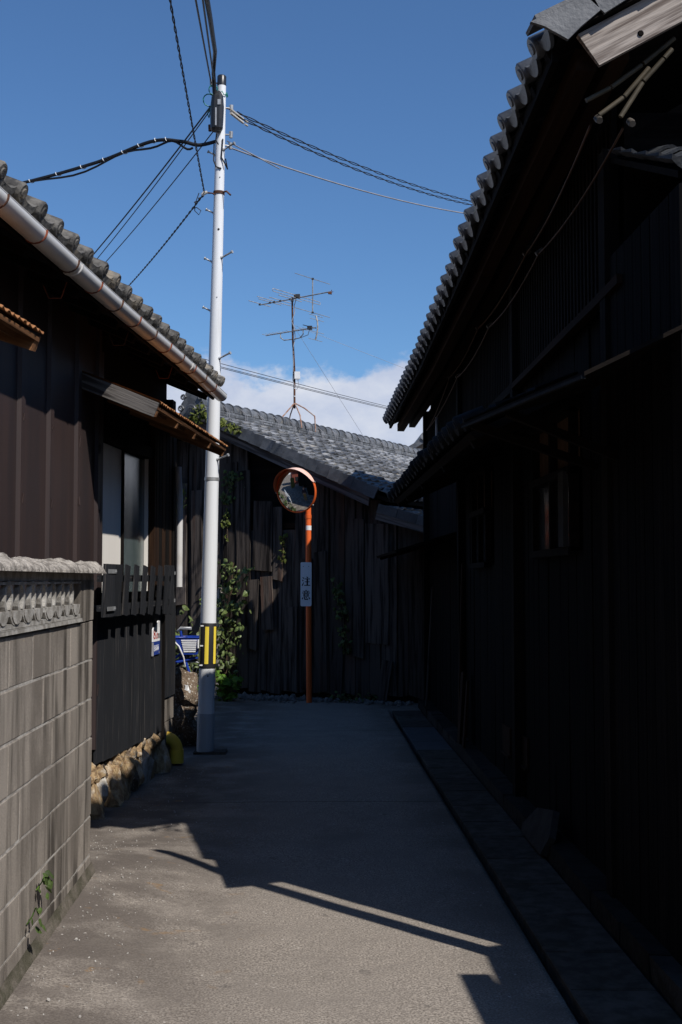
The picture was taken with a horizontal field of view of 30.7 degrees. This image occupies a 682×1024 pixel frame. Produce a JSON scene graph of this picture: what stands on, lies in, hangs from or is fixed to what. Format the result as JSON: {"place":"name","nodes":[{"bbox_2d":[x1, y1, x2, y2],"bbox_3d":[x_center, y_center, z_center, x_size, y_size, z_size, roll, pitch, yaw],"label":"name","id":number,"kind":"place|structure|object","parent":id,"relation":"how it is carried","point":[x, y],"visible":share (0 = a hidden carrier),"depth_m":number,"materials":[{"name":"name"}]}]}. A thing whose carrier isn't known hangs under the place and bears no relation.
{"place":"outdoors","nodes":[
{"label":"outdoors","id":0,"kind":"place"},
{"bbox_2d":[0,0,563,445],"label":"sky","id":1,"kind":"structure","parent":0,"point":[410,91],"materials":[{"name":"blue"}]},
{"bbox_2d":[202,358,384,405],"bbox_3d":[-1.929,-3.792,34.066,0.016,0.866,27.959,-1,-3,24],"label":"distant wire","id":2,"kind":"object","parent":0,"point":[295,383],"visible":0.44,"depth_m":35.49,"materials":[{"name":"black metal"}]},
{"bbox_2d":[207,363,385,407],"bbox_3d":[-1.929,-3.717,34.062,0.016,0.936,27.959,-1,-3,24],"label":"distant wire","id":3,"kind":"object","parent":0,"point":[299,386],"visible":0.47,"depth_m":35.80,"materials":[{"name":"black metal"}]},
{"bbox_2d":[222,368,385,408],"bbox_3d":[-1.929,-3.685,34.060,0.016,0.921,27.959,-1,-3,24],"label":"distant wire","id":4,"kind":"object","parent":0,"point":[301,388],"visible":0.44,"depth_m":35.89,"materials":[{"name":"black metal"}]},
{"bbox_2d":[215,691,413,706],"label":"gravel","id":5,"kind":"structure","parent":0,"point":[244,695],"depth_m":16.47,"materials":[{"name":"grey gravel"}]},
{"bbox_2d":[0,696,681,1023],"bbox_3d":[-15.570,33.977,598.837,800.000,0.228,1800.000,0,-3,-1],"label":"road","id":6,"kind":"structure","parent":0,"point":[364,863],"depth_m":6.14,"materials":[{"name":"concrete"}]},
{"bbox_2d":[0,552,106,1009],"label":"block wall","id":7,"kind":"structure","parent":6,"relation":"on","point":[45,722],"depth_m":5.21,"materials":[{"name":"concrete"}]},
{"bbox_2d":[26,907,46,933],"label":"wall weed","id":8,"kind":"object","parent":7,"relation":"attached to","point":[38,911],"depth_m":4.91,"materials":[{"name":"green plant"}]},
{"bbox_2d":[36,870,53,899],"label":"wall weed","id":9,"kind":"object","parent":7,"relation":"attached to","point":[47,881],"depth_m":5.10,"materials":[{"name":"green plant"}]},
{"bbox_2d":[0,160,227,819],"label":"brown house","id":10,"kind":"structure","parent":6,"relation":"on","point":[97,356],"depth_m":8.47,"materials":[{"name":"wood"}]},
{"bbox_2d":[124,452,144,591],"bbox_3d":[-1.657,0.101,9.839,0.012,1.100,0.780,0,-3,4],"label":"window pane","id":11,"kind":"structure","parent":10,"relation":"in","point":[134,466],"depth_m":9.89,"materials":[{"name":"grey glass"}]},
{"bbox_2d":[152,620,159,655],"bbox_3d":[-1.532,1.044,10.285,0.016,0.285,0.277,0,-3,4],"label":"sign","id":12,"kind":"object","parent":10,"relation":"attached to","point":[156,640],"visible":1,"depth_m":10.29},
{"bbox_2d":[166,732,183,763],"bbox_3d":[-1.523,2.043,10.800,0.307,0.286,0.134,1,-3,-11],"label":"drain pipe","id":13,"kind":"object","parent":10,"relation":"attached to","point":[176,750],"visible":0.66,"depth_m":10.77,"materials":[{"name":"yellow plastic"}]},
{"bbox_2d":[17,766,242,1017],"bbox_3d":[-1.113,1.957,7.273,0.955,0.126,7.193,0,-3,-1],"label":"grit","id":14,"kind":"object","parent":6,"relation":"on","point":[48,999],"visible":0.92,"depth_m":6.07,"materials":[{"name":"grey gravel"}]},
{"bbox_2d":[171,666,197,745],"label":"stone pier","id":15,"kind":"structure","parent":6,"relation":"on","point":[184,721],"depth_m":12.05,"materials":[{"name":"stone"}]},
{"bbox_2d":[184,685,190,692],"bbox_3d":[-1.495,1.727,12.061,0.066,0.101,0.038,0,-3,-1],"label":"paper scrap","id":16,"kind":"object","parent":15,"relation":"on","point":[186,687],"visible":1,"depth_m":12.05,"materials":[{"name":"white paper"}]},
{"bbox_2d":[175,627,215,686],"bbox_3d":[-2.424,1.995,16.005,1.622,1.008,0.501,0,-3,-7],"label":"bicycle","id":17,"kind":"object","parent":6,"relation":"on","point":[188,645],"visible":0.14,"depth_m":15.95,"materials":[{"name":"metal"}]},
{"bbox_2d":[175,605,224,671],"bbox_3d":[-2.327,1.850,17.028,1.484,1.478,0.807,0,-3,-1],"label":"garden bush","id":18,"kind":"object","parent":6,"relation":"on","point":[181,612],"visible":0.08,"depth_m":17.06,"materials":[{"name":"green plant"}]},
{"bbox_2d":[193,74,235,754],"bbox_3d":[-1.184,-0.939,11.705,0.369,6.482,0.300,0,-3,-1],"label":"utility pole","id":19,"kind":"object","parent":6,"relation":"on","point":[207,629],"visible":0.95,"depth_m":11.64,"materials":[{"name":"grey paint"}]},
{"bbox_2d":[22,137,215,183],"bbox_3d":[-5.240,-4.080,16.046,0.352,1.685,11.630,3,-4,-42],"label":"telephone cable","id":20,"kind":"object","parent":19,"relation":"attached to","point":[165,140],"visible":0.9,"depth_m":12.49,"materials":[{"name":"black plastic"}]},
{"bbox_2d":[94,107,209,253],"bbox_3d":[-2.965,-3.430,15.466,0.015,0.536,8.032,1,-3,-25],"label":"service wire","id":21,"kind":"object","parent":19,"relation":"attached to","point":[198,122],"visible":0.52,"depth_m":13.52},
{"bbox_2d":[97,111,209,258],"bbox_3d":[-2.967,-3.367,15.523,0.010,0.611,8.105,1,-3,-25],"label":"service wire","id":22,"kind":"object","parent":19,"relation":"attached to","point":[154,185],"visible":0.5,"depth_m":13.56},
{"bbox_2d":[106,132,212,261],"bbox_3d":[-2.884,-3.264,15.460,0.010,0.344,7.976,1,-3,-25],"label":"service wire","id":23,"kind":"object","parent":19,"relation":"attached to","point":[159,198],"visible":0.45,"depth_m":13.43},
{"bbox_2d":[195,0,211,83],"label":"overhead wire","id":24,"kind":"object","parent":19,"relation":"attached to","point":[196,4],"visible":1,"depth_m":9.71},
{"bbox_2d":[193,191,214,214],"bbox_3d":[-1.283,-2.924,11.753,0.242,0.238,0.056,1,-3,-16],"label":"wire knob","id":25,"kind":"object","parent":19,"relation":"attached to","point":[203,193],"visible":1,"depth_m":11.74,"materials":[{"name":"metal"}]},
{"bbox_2d":[129,195,201,285],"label":"twisted wire","id":26,"kind":"object","parent":25,"relation":"attached to","point":[186,216],"visible":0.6,"depth_m":13.44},
{"bbox_2d":[169,0,204,192],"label":"twisted wire","id":27,"kind":"object","parent":25,"relation":"attached to","point":[177,41],"visible":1,"depth_m":9.05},
{"bbox_2d":[202,0,214,80],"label":"overhead wire","id":28,"kind":"object","parent":19,"relation":"attached to","point":[203,4],"visible":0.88,"depth_m":9.64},
{"bbox_2d":[204,0,216,94],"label":"overhead cable","id":29,"kind":"object","parent":19,"relation":"attached to","point":[210,21],"visible":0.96,"depth_m":10.06,"materials":[{"name":"black rubber"}]},
{"bbox_2d":[226,108,247,126],"bbox_3d":[-0.998,-3.800,11.951,0.064,0.109,0.272,-2,-4,32],"label":"cable clamp","id":30,"kind":"object","parent":19,"relation":"attached to","point":[234,115],"visible":1,"depth_m":11.90,"materials":[{"name":"plastic"}]},
{"bbox_2d":[237,111,471,202],"bbox_3d":[0.462,-3.970,14.252,0.030,0.547,5.522,-2,-4,32],"label":"twisted service cable","id":31,"kind":"object","parent":30,"relation":"attached to","point":[293,138],"visible":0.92,"depth_m":13.49,"materials":[{"name":"black rubber"}]},
{"bbox_2d":[237,115,472,205],"bbox_3d":[0.462,-3.932,14.250,0.028,0.540,5.521,-2,-4,32],"label":"twisted service cable","id":32,"kind":"object","parent":30,"relation":"attached to","point":[310,150],"visible":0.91,"depth_m":13.50,"materials":[{"name":"black rubber"}]},
{"bbox_2d":[227,141,279,168],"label":"support wire","id":33,"kind":"object","parent":19,"relation":"attached to","point":[256,156],"visible":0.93,"depth_m":12.19,"materials":[{"name":"grey metal"}]},
{"bbox_2d":[230,147,463,213],"bbox_3d":[0.453,-3.730,14.277,0.016,0.767,5.690,-2,-4,32],"label":"support wire","id":34,"kind":"object","parent":19,"relation":"attached to","point":[342,184],"visible":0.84,"depth_m":13.53,"materials":[{"name":"grey metal"}]},
{"bbox_2d":[215,587,223,694],"bbox_3d":[-1.708,1.820,17.389,0.128,1.524,0.090,-2,-3,27],"label":"climbing plant","id":35,"kind":"object","parent":6,"relation":"on","point":[222,639],"visible":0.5,"depth_m":17.35,"materials":[{"name":"green plant"}]},
{"bbox_2d":[215,663,243,701],"bbox_3d":[-1.516,2.266,16.502,0.466,0.521,0.514,0,-3,-1],"label":"weed","id":36,"kind":"object","parent":6,"relation":"on","point":[230,685],"visible":0.94,"depth_m":16.42,"materials":[{"name":"green plant"}]},
{"bbox_2d":[273,467,316,702],"bbox_3d":[-0.603,0.981,16.229,0.572,3.133,0.414,0,-3,-1],"label":"traffic mirror","id":37,"kind":"object","parent":6,"relation":"on","point":[295,489],"visible":0.99,"depth_m":16.31,"materials":[{"name":"orange paint"}]},
{"bbox_2d":[175,390,423,702],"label":"storehouse","id":38,"kind":"structure","parent":6,"relation":"on","point":[360,521],"depth_m":17.02,"materials":[{"name":"brown wood"}]},
{"bbox_2d":[184,402,206,424],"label":"ivy vine","id":39,"kind":"object","parent":38,"relation":"attached to","point":[196,418],"visible":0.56,"depth_m":17.31,"materials":[{"name":"green plant"}]},
{"bbox_2d":[202,415,241,434],"bbox_3d":[-1.666,-1.218,17.186,0.682,0.327,0.175,-1,-3,20],"label":"ivy vine","id":40,"kind":"object","parent":38,"relation":"attached to","point":[231,427],"visible":0.69,"depth_m":17.12,"materials":[{"name":"green plant"}]},
{"bbox_2d":[199,558,251,675],"bbox_3d":[-1.615,1.505,17.307,0.834,1.715,0.286,-2,-4,32],"label":"climbing shrub","id":41,"kind":"object","parent":38,"relation":"attached to","point":[231,605],"visible":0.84,"depth_m":17.28,"materials":[{"name":"green plant"}]},
{"bbox_2d":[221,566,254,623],"bbox_3d":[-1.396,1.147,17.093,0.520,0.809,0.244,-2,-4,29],"label":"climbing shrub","id":42,"kind":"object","parent":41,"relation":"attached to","point":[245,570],"visible":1,"depth_m":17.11,"materials":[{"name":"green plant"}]},
{"bbox_2d":[221,508,230,540],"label":"ivy vine","id":43,"kind":"object","parent":38,"relation":"attached to","point":[227,522],"visible":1,"depth_m":17.51,"materials":[{"name":"green plant"}]},
{"bbox_2d":[218,470,243,504],"bbox_3d":[-1.561,-0.348,17.523,0.476,0.511,0.106,-2,-4,31],"label":"ivy vine","id":44,"kind":"object","parent":38,"relation":"attached to","point":[232,477],"visible":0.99,"depth_m":17.53,"materials":[{"name":"green plant"}]},
{"bbox_2d":[277,533,287,563],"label":"ivy vine","id":45,"kind":"object","parent":38,"relation":"attached to","point":[283,540],"visible":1,"depth_m":17.09,"materials":[{"name":"green plant"}]},
{"bbox_2d":[248,273,331,431],"bbox_3d":[-0.826,-2.524,20.163,1.382,2.458,1.272,0,-3,-1],"label":"tv antenna","id":46,"kind":"object","parent":38,"relation":"on","point":[296,375],"visible":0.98,"depth_m":20.11,"materials":[{"name":"metal"}]},
{"bbox_2d":[294,327,361,433],"bbox_3d":[-0.182,-2.195,21.283,0.005,1.584,2.592,-2,-3,28],"label":"guy wire","id":47,"kind":"object","parent":46,"relation":"attached to","point":[329,382],"visible":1,"depth_m":21.25,"materials":[{"name":"grey metal"}]},
{"bbox_2d":[294,325,404,368],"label":"guy wire","id":48,"kind":"object","parent":46,"relation":"attached to","point":[353,348],"visible":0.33,"depth_m":20.73,"materials":[{"name":"grey metal"}]},
{"bbox_2d":[330,578,351,654],"bbox_3d":[0.008,1.397,16.627,0.360,1.036,0.155,-1,-3,26],"label":"ivy vine","id":49,"kind":"object","parent":38,"relation":"attached to","point":[335,591],"visible":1,"depth_m":16.61,"materials":[{"name":"green plant"}]},
{"bbox_2d":[318,691,389,701],"bbox_3d":[0.169,2.437,16.311,0.952,0.184,0.274,0,-3,-1],"label":"weed","id":50,"kind":"object","parent":6,"relation":"on","point":[345,698],"visible":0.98,"depth_m":16.28,"materials":[{"name":"green plant"}]},
{"bbox_2d":[376,0,681,1019],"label":"dark house","id":51,"kind":"structure","parent":6,"relation":"on","point":[512,368],"depth_m":7.33,"materials":[{"name":"brown wood"}]},
{"bbox_2d":[469,466,491,567],"bbox_3d":[1.221,0.061,10.868,0.075,0.855,0.920,0,-3,-1],"label":"window","id":52,"kind":"structure","parent":51,"relation":"in","point":[481,479],"depth_m":10.83,"materials":[{"name":"paint"}]},
{"bbox_2d":[529,404,579,557],"bbox_3d":[1.295,-0.158,7.646,0.095,0.865,1.220,0,-3,-1],"label":"window","id":53,"kind":"structure","parent":51,"relation":"in","point":[554,484],"depth_m":7.59,"materials":[{"name":"glass"}]},
{"bbox_2d":[521,807,559,856],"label":"pale slab","id":54,"kind":"structure","parent":6,"relation":"on","point":[539,829],"depth_m":7.34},
{"bbox_2d":[608,144,681,965],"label":"lean to","id":55,"kind":"object","parent":6,"relation":"on","point":[645,259],"visible":0.95,"depth_m":5.38,"materials":[{"name":"brown wood"}]},
{"bbox_2d":[410,433,422,448],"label":"house","id":56,"kind":"structure","parent":0,"point":[418,443],"depth_m":32.21,"materials":[{"name":"tile"}]}
]}

